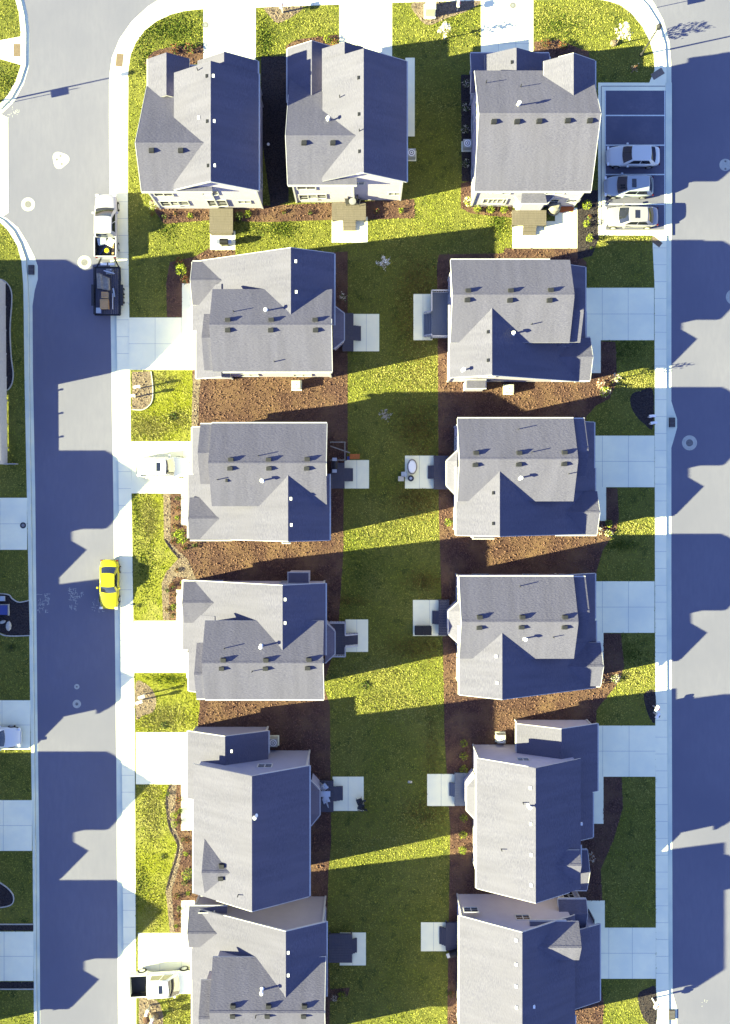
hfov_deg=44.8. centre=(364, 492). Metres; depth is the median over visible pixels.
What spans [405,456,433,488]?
patio
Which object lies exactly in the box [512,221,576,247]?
patio
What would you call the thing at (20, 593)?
lawn
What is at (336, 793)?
deck
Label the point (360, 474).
patio
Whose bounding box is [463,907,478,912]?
window
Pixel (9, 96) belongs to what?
kerb
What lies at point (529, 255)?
mulch bed
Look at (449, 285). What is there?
window
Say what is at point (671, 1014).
storm drain
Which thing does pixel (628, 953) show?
driveway
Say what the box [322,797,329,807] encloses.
patio chair
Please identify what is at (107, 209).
pickup truck
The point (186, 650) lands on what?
garage door
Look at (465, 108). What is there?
shrub
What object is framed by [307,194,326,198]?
window
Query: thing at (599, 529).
shrub
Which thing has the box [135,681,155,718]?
mulch bed
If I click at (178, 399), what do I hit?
pale lawn
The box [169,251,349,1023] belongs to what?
mulch bed
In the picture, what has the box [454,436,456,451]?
window
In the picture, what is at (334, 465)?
barbecue grill
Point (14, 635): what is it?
bed edging
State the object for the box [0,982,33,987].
mulch bed
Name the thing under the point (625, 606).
driveway
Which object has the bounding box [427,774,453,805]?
patio
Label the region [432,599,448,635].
deck
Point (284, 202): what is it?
dark bark chips
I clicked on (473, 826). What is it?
window
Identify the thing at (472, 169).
window
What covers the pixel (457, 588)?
window
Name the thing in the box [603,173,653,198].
parked car
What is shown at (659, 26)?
street lamp
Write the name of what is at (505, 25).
driveway
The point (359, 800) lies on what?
patio chair
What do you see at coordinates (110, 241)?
sack
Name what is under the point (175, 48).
shrub
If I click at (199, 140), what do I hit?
house
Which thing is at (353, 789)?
patio
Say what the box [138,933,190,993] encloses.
driveway
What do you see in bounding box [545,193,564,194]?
window
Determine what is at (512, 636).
house
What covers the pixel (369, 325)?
patio
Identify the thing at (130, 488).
sidewalk joint
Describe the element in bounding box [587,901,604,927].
path
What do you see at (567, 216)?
patio
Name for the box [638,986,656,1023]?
mulch bed
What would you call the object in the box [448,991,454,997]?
shrub
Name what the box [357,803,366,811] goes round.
patio chair
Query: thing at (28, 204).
manhole
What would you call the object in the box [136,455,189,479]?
sport utility vehicle
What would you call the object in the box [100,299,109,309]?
plywood stack
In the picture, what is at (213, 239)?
patio
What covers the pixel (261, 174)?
window
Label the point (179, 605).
path
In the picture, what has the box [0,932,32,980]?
driveway
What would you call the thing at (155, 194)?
window
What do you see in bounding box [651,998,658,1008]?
mailbox
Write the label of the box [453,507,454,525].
window
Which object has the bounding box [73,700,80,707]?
manhole
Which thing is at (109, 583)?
sports car
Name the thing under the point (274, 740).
air conditioner
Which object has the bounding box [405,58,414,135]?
path
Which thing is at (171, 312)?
mulch bed
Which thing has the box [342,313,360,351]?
deck
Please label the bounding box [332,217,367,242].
patio
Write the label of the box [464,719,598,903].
house
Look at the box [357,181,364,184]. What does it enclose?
window
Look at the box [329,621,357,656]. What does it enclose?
deck
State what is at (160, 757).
driveway
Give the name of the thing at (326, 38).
shrub
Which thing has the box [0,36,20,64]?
path
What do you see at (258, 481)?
house
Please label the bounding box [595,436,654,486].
driveway
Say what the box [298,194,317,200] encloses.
window
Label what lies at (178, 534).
shrub
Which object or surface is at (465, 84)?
shrub
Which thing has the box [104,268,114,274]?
machine engine
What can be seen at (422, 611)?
patio
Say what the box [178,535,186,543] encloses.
shrub
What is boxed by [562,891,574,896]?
window
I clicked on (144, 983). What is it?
pickup truck
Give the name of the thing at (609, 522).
shrub
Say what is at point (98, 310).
plastic tote
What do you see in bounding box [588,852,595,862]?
shrub
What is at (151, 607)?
pale lawn
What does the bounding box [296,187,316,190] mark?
window
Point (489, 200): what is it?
window
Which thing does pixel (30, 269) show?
storm drain
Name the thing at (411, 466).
round lounger
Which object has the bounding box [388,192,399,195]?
window
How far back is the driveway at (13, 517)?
79.86 m
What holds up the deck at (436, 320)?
on the lawn at (138, 218)
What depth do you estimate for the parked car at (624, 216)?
78.87 m
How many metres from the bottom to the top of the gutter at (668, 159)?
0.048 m
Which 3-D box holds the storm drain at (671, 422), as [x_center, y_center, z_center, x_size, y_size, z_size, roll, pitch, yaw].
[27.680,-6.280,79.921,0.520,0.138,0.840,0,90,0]
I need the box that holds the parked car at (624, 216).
[603,203,657,228]
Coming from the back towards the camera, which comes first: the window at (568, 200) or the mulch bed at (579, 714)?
the mulch bed at (579, 714)
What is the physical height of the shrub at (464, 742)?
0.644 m
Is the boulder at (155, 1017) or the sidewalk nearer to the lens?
the boulder at (155, 1017)
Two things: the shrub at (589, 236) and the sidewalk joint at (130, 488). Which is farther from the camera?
the sidewalk joint at (130, 488)
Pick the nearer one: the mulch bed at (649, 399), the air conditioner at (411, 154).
the air conditioner at (411, 154)
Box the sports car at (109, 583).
[96,559,120,608]
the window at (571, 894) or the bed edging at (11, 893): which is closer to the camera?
the window at (571, 894)
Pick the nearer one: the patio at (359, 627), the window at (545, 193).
the window at (545, 193)
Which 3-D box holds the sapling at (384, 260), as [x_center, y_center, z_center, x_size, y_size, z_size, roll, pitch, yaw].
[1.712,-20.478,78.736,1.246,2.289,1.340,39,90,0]
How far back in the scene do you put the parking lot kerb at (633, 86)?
79.86 m
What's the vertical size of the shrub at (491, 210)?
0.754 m
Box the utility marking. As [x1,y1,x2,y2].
[7,106,706,1002]
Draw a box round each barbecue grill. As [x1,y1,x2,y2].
[217,238,230,245]
[332,458,336,472]
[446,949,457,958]
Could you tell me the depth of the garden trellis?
78.81 m
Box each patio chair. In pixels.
[320,782,328,790]
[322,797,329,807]
[354,195,360,204]
[356,797,365,806]
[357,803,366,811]
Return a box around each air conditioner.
[270,735,278,746]
[292,380,301,390]
[408,148,415,160]
[461,139,471,151]
[495,732,505,742]
[503,384,513,394]
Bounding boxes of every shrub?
[149,201,157,209]
[168,43,179,53]
[173,257,183,267]
[174,529,184,538]
[175,263,186,274]
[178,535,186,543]
[180,274,188,284]
[182,868,191,879]
[184,43,194,52]
[234,212,242,219]
[323,34,331,43]
[337,991,345,1000]
[445,518,452,525]
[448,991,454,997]
[458,831,466,838]
[458,846,466,853]
[460,739,467,746]
[461,78,469,87]
[461,102,470,110]
[461,124,467,133]
[463,196,471,206]
[473,204,481,212]
[486,205,494,212]
[541,37,550,48]
[558,39,567,49]
[582,199,591,209]
[586,234,592,241]
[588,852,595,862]
[596,379,604,387]
[597,525,603,534]
[599,386,610,397]
[605,519,612,527]
[605,529,612,536]
[611,674,620,683]
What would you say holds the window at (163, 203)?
in the house at (199, 140)
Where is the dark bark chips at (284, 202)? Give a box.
[0,56,656,1023]
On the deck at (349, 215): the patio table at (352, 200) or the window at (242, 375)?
the patio table at (352, 200)
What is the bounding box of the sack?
[106,238,114,247]
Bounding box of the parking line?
[605,91,664,229]
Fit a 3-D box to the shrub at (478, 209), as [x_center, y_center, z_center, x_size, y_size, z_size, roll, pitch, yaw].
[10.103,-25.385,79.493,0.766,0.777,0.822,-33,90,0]
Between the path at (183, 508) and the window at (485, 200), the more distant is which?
the path at (183, 508)
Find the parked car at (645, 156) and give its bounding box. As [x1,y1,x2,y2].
[606,143,659,168]
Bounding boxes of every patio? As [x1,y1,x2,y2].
[210,231,234,249]
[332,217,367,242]
[333,777,363,810]
[340,932,365,964]
[345,460,368,488]
[345,619,367,651]
[353,314,378,350]
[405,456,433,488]
[413,294,431,339]
[413,600,445,635]
[421,922,445,950]
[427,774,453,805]
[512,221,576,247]
[555,208,576,220]
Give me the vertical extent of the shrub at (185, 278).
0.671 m
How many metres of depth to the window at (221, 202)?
78.34 m
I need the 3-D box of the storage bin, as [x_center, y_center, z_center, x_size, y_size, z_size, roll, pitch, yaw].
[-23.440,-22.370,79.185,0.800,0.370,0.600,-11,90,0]
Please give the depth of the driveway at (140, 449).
79.86 m
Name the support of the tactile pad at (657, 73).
on the sidewalk
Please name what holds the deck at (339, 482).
on the lawn at (138, 218)
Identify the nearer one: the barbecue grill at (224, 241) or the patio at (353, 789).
the barbecue grill at (224, 241)
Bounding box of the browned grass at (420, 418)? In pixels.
[340,218,448,831]
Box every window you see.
[153,193,174,196]
[158,201,180,206]
[169,201,190,205]
[201,190,219,195]
[206,199,228,206]
[237,200,251,203]
[239,374,259,376]
[256,763,272,767]
[260,166,262,190]
[292,374,311,376]
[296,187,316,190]
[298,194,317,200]
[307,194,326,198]
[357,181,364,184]
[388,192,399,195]
[448,285,449,303]
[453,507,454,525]
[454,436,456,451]
[456,585,458,601]
[456,657,457,677]
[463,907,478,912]
[471,112,473,133]
[471,162,473,183]
[473,826,474,848]
[475,101,477,121]
[479,376,495,377]
[481,198,504,203]
[486,199,507,204]
[514,914,530,919]
[516,757,530,760]
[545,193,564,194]
[547,199,560,204]
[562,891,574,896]
[565,199,580,202]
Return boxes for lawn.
[0,0,19,102]
[0,223,33,1023]
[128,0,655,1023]
[132,370,192,440]
[133,493,177,619]
[135,673,199,731]
[137,784,176,932]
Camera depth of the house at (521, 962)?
74.14 m
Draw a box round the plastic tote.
[96,308,101,313]
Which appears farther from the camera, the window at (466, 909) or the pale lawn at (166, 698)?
the pale lawn at (166, 698)
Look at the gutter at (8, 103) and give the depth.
79.99 m
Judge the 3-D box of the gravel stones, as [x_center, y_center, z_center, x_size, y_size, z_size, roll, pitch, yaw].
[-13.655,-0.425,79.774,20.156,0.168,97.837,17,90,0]
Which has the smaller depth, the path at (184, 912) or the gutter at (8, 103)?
the path at (184, 912)
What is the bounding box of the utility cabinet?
[424,0,435,18]
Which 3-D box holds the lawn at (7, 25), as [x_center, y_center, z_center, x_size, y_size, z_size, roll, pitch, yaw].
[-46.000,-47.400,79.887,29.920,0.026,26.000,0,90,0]
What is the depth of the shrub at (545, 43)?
79.56 m
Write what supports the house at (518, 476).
on the lawn at (138, 218)
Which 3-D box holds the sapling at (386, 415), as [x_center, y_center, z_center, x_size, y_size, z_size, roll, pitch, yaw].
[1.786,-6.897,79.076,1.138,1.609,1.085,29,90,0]
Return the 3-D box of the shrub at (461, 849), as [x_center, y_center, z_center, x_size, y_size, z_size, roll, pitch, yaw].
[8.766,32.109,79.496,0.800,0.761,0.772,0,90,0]
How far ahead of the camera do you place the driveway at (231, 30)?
79.86 m
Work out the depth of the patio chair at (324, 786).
78.96 m
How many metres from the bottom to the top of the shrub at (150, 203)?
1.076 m
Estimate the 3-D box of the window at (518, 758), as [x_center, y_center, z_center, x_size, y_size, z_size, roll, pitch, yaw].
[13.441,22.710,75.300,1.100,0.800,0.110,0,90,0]
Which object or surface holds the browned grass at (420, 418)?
on the lawn at (138, 218)
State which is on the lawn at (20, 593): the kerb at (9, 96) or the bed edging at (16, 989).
the bed edging at (16, 989)
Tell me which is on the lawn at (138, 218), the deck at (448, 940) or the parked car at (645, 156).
the deck at (448, 940)
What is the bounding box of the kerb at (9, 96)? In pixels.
[0,0,25,108]
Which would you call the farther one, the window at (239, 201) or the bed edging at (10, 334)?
the bed edging at (10, 334)
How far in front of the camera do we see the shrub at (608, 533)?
79.62 m
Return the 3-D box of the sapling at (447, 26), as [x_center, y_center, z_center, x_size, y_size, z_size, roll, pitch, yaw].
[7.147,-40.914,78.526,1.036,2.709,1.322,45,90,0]
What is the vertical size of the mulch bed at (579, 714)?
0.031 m
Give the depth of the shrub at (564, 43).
79.54 m
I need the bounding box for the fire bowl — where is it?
[408,475,413,480]
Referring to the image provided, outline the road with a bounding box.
[1,0,729,1023]
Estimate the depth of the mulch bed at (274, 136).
79.86 m
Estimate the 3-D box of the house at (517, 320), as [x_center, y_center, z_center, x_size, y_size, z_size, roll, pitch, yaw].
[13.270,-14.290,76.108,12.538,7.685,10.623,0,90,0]
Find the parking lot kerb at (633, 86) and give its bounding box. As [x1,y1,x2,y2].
[598,83,664,234]
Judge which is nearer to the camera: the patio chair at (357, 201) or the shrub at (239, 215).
the patio chair at (357, 201)
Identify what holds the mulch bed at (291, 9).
on the lawn at (138, 218)
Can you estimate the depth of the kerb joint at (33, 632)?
79.98 m
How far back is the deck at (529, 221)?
79.20 m
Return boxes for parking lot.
[606,91,665,229]
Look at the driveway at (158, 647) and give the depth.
79.86 m
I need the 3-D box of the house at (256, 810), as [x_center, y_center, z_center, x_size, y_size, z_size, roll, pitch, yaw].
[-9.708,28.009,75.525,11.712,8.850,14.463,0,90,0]
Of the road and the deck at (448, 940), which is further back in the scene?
the road
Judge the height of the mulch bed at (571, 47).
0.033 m
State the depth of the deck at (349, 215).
79.20 m
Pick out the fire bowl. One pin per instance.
(410, 477)
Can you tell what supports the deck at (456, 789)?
on the lawn at (138, 218)
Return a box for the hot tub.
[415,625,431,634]
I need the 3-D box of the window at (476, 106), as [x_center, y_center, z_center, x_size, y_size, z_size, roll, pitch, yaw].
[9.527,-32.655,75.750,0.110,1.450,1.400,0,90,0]
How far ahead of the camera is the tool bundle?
79.22 m
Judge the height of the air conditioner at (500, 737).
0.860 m
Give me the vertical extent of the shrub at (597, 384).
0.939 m
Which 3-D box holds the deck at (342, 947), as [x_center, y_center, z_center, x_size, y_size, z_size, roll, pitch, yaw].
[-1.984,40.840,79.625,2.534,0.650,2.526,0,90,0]
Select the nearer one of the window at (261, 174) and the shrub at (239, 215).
the window at (261, 174)
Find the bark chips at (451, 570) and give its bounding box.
[145,34,623,1023]
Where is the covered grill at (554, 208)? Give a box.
[547,202,560,215]
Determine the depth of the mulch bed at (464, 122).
79.87 m
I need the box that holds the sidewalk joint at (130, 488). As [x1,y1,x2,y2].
[114,0,667,1011]
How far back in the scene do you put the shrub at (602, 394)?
79.20 m
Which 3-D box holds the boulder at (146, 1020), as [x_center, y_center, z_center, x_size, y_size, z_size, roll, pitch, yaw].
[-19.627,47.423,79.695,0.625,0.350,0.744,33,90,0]
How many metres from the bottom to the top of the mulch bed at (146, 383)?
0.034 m
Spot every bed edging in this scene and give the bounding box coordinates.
[0,593,28,602]
[0,633,29,636]
[0,882,13,907]
[0,924,32,924]
[0,988,33,989]
[1,279,13,390]
[132,371,152,410]
[165,784,177,889]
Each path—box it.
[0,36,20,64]
[176,590,181,620]
[181,493,186,524]
[181,784,192,829]
[181,901,193,932]
[182,283,190,317]
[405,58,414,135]
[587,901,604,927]
[591,340,600,372]
[593,777,602,823]
[596,487,605,520]
[597,633,602,654]
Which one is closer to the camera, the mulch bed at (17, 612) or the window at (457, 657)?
the window at (457, 657)
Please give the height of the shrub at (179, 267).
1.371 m
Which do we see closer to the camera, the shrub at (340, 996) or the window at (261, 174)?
the window at (261, 174)
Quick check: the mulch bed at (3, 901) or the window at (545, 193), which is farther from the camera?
the mulch bed at (3, 901)
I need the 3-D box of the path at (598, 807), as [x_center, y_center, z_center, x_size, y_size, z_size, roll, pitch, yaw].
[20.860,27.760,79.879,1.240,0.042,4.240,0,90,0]
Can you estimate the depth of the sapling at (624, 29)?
77.64 m
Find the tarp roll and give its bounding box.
[96,273,109,290]
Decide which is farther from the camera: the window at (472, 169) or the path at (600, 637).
the path at (600, 637)
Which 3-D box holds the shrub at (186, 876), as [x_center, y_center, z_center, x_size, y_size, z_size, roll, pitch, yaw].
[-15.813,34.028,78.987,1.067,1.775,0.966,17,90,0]
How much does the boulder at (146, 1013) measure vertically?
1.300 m
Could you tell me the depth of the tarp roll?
79.04 m
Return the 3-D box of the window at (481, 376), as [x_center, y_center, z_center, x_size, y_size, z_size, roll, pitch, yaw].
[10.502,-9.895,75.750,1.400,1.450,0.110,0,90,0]
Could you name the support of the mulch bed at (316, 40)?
on the lawn at (138, 218)
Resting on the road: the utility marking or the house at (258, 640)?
the utility marking
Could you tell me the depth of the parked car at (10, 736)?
79.07 m
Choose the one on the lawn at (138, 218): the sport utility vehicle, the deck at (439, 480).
the deck at (439, 480)
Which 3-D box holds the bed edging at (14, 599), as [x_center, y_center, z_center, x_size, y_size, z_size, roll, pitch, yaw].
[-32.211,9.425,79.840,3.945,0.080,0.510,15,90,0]
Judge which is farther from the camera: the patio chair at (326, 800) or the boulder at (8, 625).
the boulder at (8, 625)
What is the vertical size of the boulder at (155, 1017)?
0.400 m
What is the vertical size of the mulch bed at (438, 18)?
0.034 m
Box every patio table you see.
[321,791,329,796]
[349,197,355,204]
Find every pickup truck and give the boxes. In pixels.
[92,194,119,259]
[128,966,190,998]
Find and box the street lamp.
[640,23,661,56]
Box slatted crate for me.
[101,292,108,298]
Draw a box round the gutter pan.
[0,114,8,215]
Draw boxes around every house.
[135,51,262,208]
[182,570,335,700]
[186,726,320,911]
[187,422,330,543]
[187,895,327,1023]
[190,247,344,379]
[285,40,407,202]
[444,417,599,538]
[446,573,603,699]
[447,259,592,390]
[456,891,600,1023]
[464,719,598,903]
[470,47,600,209]
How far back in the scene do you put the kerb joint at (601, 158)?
79.85 m
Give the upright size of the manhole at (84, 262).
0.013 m
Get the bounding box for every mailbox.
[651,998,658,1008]
[652,705,659,711]
[653,712,660,718]
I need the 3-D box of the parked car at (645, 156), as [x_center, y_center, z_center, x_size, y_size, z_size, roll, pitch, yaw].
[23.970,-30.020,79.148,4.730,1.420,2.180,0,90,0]
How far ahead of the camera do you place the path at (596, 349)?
79.86 m
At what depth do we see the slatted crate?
78.94 m
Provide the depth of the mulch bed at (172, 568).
79.86 m
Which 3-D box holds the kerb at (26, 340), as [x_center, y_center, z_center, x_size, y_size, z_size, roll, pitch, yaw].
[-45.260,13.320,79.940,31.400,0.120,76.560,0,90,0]
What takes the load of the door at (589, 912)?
in the house at (521, 962)
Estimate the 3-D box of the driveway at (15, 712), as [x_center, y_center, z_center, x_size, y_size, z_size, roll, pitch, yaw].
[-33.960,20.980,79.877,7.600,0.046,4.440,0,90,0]
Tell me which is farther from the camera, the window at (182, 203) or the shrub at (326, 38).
the shrub at (326, 38)
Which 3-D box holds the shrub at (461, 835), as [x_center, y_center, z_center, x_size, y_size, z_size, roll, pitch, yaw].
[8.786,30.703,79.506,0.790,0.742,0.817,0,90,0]
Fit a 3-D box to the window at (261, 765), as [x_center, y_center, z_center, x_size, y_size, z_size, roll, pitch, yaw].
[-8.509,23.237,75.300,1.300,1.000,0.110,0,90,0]
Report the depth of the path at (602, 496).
79.86 m
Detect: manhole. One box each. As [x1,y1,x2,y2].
[21,197,34,210]
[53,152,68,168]
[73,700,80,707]
[78,256,90,268]
[682,435,696,449]
[719,159,729,170]
[726,291,729,302]
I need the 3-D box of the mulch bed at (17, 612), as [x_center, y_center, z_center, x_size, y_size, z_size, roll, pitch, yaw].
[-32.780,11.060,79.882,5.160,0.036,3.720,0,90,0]
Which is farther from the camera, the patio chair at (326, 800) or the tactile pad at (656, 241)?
the tactile pad at (656, 241)
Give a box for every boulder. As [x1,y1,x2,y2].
[6,621,10,630]
[143,1015,149,1022]
[144,1005,150,1016]
[149,1012,158,1020]
[610,40,617,46]
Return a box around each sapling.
[376,256,390,270]
[379,409,391,419]
[437,22,451,38]
[609,373,620,382]
[615,21,632,42]
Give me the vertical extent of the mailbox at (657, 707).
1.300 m
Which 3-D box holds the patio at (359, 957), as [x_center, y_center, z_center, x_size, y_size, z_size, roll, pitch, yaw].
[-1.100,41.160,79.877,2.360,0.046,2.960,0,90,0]
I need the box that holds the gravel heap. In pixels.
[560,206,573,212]
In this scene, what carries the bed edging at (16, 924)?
on the lawn at (20, 593)
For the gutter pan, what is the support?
on the road
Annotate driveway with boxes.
[0,498,26,549]
[0,700,29,749]
[0,800,31,850]
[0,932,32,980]
[129,318,195,369]
[131,441,191,492]
[134,621,185,672]
[136,732,185,783]
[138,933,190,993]
[203,8,255,59]
[339,3,391,55]
[481,0,532,51]
[586,288,653,339]
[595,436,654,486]
[595,581,654,632]
[599,726,654,776]
[601,928,655,978]
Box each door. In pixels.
[186,650,188,677]
[588,909,594,922]
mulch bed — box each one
[0,594,29,634]
[0,885,12,906]
[0,925,32,930]
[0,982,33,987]
[6,283,12,388]
[132,371,151,408]
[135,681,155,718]
[139,998,162,1023]
[146,46,202,64]
[151,199,414,223]
[162,494,195,619]
[166,248,234,316]
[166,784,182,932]
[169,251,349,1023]
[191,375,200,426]
[261,56,288,207]
[264,6,302,22]
[285,35,338,47]
[411,0,480,24]
[437,253,623,1023]
[461,75,470,180]
[461,181,511,217]
[501,248,577,258]
[534,40,588,58]
[577,190,598,258]
[630,387,653,429]
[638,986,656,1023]
[644,690,655,722]
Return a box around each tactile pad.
[13,44,19,56]
[115,53,123,66]
[650,68,663,79]
[650,236,661,246]
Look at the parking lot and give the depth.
79.85 m
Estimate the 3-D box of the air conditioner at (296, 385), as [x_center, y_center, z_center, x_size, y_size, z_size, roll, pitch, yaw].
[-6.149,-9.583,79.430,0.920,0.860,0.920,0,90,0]
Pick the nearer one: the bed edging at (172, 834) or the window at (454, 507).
the window at (454, 507)
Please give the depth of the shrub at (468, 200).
79.43 m
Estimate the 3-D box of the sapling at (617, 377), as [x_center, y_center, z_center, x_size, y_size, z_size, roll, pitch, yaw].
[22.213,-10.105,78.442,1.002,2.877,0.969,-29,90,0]
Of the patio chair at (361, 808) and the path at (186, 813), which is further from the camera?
the path at (186, 813)
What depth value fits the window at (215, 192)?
75.93 m
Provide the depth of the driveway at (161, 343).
79.86 m
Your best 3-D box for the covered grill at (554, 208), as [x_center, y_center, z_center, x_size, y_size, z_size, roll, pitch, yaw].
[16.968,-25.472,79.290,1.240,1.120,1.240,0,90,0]
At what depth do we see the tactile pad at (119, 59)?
79.87 m
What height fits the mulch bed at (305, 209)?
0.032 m
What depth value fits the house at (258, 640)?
73.50 m
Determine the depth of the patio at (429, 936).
79.86 m
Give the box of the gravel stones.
[132,0,479,1023]
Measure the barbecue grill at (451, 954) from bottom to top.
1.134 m
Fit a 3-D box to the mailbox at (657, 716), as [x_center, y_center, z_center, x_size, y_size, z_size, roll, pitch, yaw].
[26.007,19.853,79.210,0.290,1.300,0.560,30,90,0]
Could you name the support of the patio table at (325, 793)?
on the deck at (336, 793)
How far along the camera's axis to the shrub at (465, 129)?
79.52 m
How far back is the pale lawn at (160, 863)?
79.87 m
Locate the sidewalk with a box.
[115,0,668,1023]
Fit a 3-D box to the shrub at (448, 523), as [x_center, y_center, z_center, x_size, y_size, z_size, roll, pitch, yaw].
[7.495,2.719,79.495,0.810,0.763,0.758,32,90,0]
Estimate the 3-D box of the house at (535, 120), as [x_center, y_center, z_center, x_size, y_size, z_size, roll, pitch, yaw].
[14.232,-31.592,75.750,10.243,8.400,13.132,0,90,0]
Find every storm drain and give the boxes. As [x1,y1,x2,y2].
[28,265,33,274]
[669,418,674,426]
[669,1010,674,1019]
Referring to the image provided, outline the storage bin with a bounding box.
[97,238,106,245]
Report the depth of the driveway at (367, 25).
79.86 m
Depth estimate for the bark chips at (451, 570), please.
79.84 m
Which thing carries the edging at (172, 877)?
on the lawn at (138, 218)
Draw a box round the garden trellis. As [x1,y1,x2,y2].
[330,442,349,460]
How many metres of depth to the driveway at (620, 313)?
79.86 m
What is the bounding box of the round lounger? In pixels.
[407,459,416,473]
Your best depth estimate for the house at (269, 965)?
73.68 m
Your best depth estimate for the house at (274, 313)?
73.51 m
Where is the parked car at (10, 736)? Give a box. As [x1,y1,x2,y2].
[0,725,21,750]
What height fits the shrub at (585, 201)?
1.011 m
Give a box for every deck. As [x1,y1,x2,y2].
[209,208,233,235]
[320,780,342,811]
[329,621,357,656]
[329,931,356,962]
[331,463,352,487]
[332,203,365,230]
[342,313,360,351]
[424,290,449,338]
[428,456,448,488]
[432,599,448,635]
[439,920,457,949]
[449,772,467,805]
[511,210,545,234]
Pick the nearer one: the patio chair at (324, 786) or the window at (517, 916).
the window at (517, 916)
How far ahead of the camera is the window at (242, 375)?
78.84 m
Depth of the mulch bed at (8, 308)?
79.86 m
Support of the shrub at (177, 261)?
on the mulch bed at (171, 312)
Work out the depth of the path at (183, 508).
79.86 m
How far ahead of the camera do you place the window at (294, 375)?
78.84 m
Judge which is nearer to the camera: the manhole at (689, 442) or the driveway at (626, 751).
the driveway at (626, 751)
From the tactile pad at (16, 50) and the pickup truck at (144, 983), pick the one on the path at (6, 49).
the tactile pad at (16, 50)
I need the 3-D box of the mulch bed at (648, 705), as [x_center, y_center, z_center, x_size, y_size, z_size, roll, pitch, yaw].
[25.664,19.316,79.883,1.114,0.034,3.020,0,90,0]
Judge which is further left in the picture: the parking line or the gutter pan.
the gutter pan
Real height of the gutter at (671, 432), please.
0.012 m
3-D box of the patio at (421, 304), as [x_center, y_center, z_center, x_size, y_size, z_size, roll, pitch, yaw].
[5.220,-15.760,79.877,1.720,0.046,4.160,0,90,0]
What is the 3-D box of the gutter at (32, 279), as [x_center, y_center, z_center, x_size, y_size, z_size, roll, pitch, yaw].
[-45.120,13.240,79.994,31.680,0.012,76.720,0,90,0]
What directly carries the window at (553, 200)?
in the house at (535, 120)
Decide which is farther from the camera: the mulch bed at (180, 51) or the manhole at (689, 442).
the manhole at (689, 442)
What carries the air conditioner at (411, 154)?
on the lawn at (138, 218)
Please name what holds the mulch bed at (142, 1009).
on the lawn at (138, 218)
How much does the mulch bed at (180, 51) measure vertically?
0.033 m
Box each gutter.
[0,0,28,113]
[0,216,39,1023]
[109,0,676,1023]
[666,83,671,235]
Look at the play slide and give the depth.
79.32 m
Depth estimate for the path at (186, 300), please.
79.86 m
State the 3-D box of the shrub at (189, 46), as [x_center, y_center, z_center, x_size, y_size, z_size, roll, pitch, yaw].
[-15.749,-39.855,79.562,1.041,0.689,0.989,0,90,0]
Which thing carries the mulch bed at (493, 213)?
on the lawn at (138, 218)
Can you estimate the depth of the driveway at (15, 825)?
79.86 m
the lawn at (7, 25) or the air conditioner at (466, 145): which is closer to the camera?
the air conditioner at (466, 145)
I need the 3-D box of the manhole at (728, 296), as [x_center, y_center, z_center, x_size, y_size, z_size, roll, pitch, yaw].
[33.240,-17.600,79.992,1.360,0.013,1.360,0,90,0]
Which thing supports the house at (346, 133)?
on the lawn at (138, 218)
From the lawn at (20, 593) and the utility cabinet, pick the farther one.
the lawn at (20, 593)
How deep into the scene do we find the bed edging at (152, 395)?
79.80 m
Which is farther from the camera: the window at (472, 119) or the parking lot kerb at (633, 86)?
the parking lot kerb at (633, 86)
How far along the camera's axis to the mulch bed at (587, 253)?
79.87 m
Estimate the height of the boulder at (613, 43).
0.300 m
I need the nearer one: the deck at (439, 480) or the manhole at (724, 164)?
the deck at (439, 480)
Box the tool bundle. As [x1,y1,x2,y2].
[98,244,109,254]
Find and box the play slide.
[347,454,359,459]
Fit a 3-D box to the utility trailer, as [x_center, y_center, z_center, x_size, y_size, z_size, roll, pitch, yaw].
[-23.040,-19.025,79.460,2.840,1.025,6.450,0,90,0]
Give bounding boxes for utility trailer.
[91,246,124,315]
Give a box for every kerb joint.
[0,218,36,960]
[601,86,601,231]
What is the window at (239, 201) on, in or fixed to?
in the house at (199, 140)
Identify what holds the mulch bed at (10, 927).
on the lawn at (20, 593)
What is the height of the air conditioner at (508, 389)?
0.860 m
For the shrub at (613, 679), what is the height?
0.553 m
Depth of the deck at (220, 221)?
79.30 m
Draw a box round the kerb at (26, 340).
[0,219,36,1023]

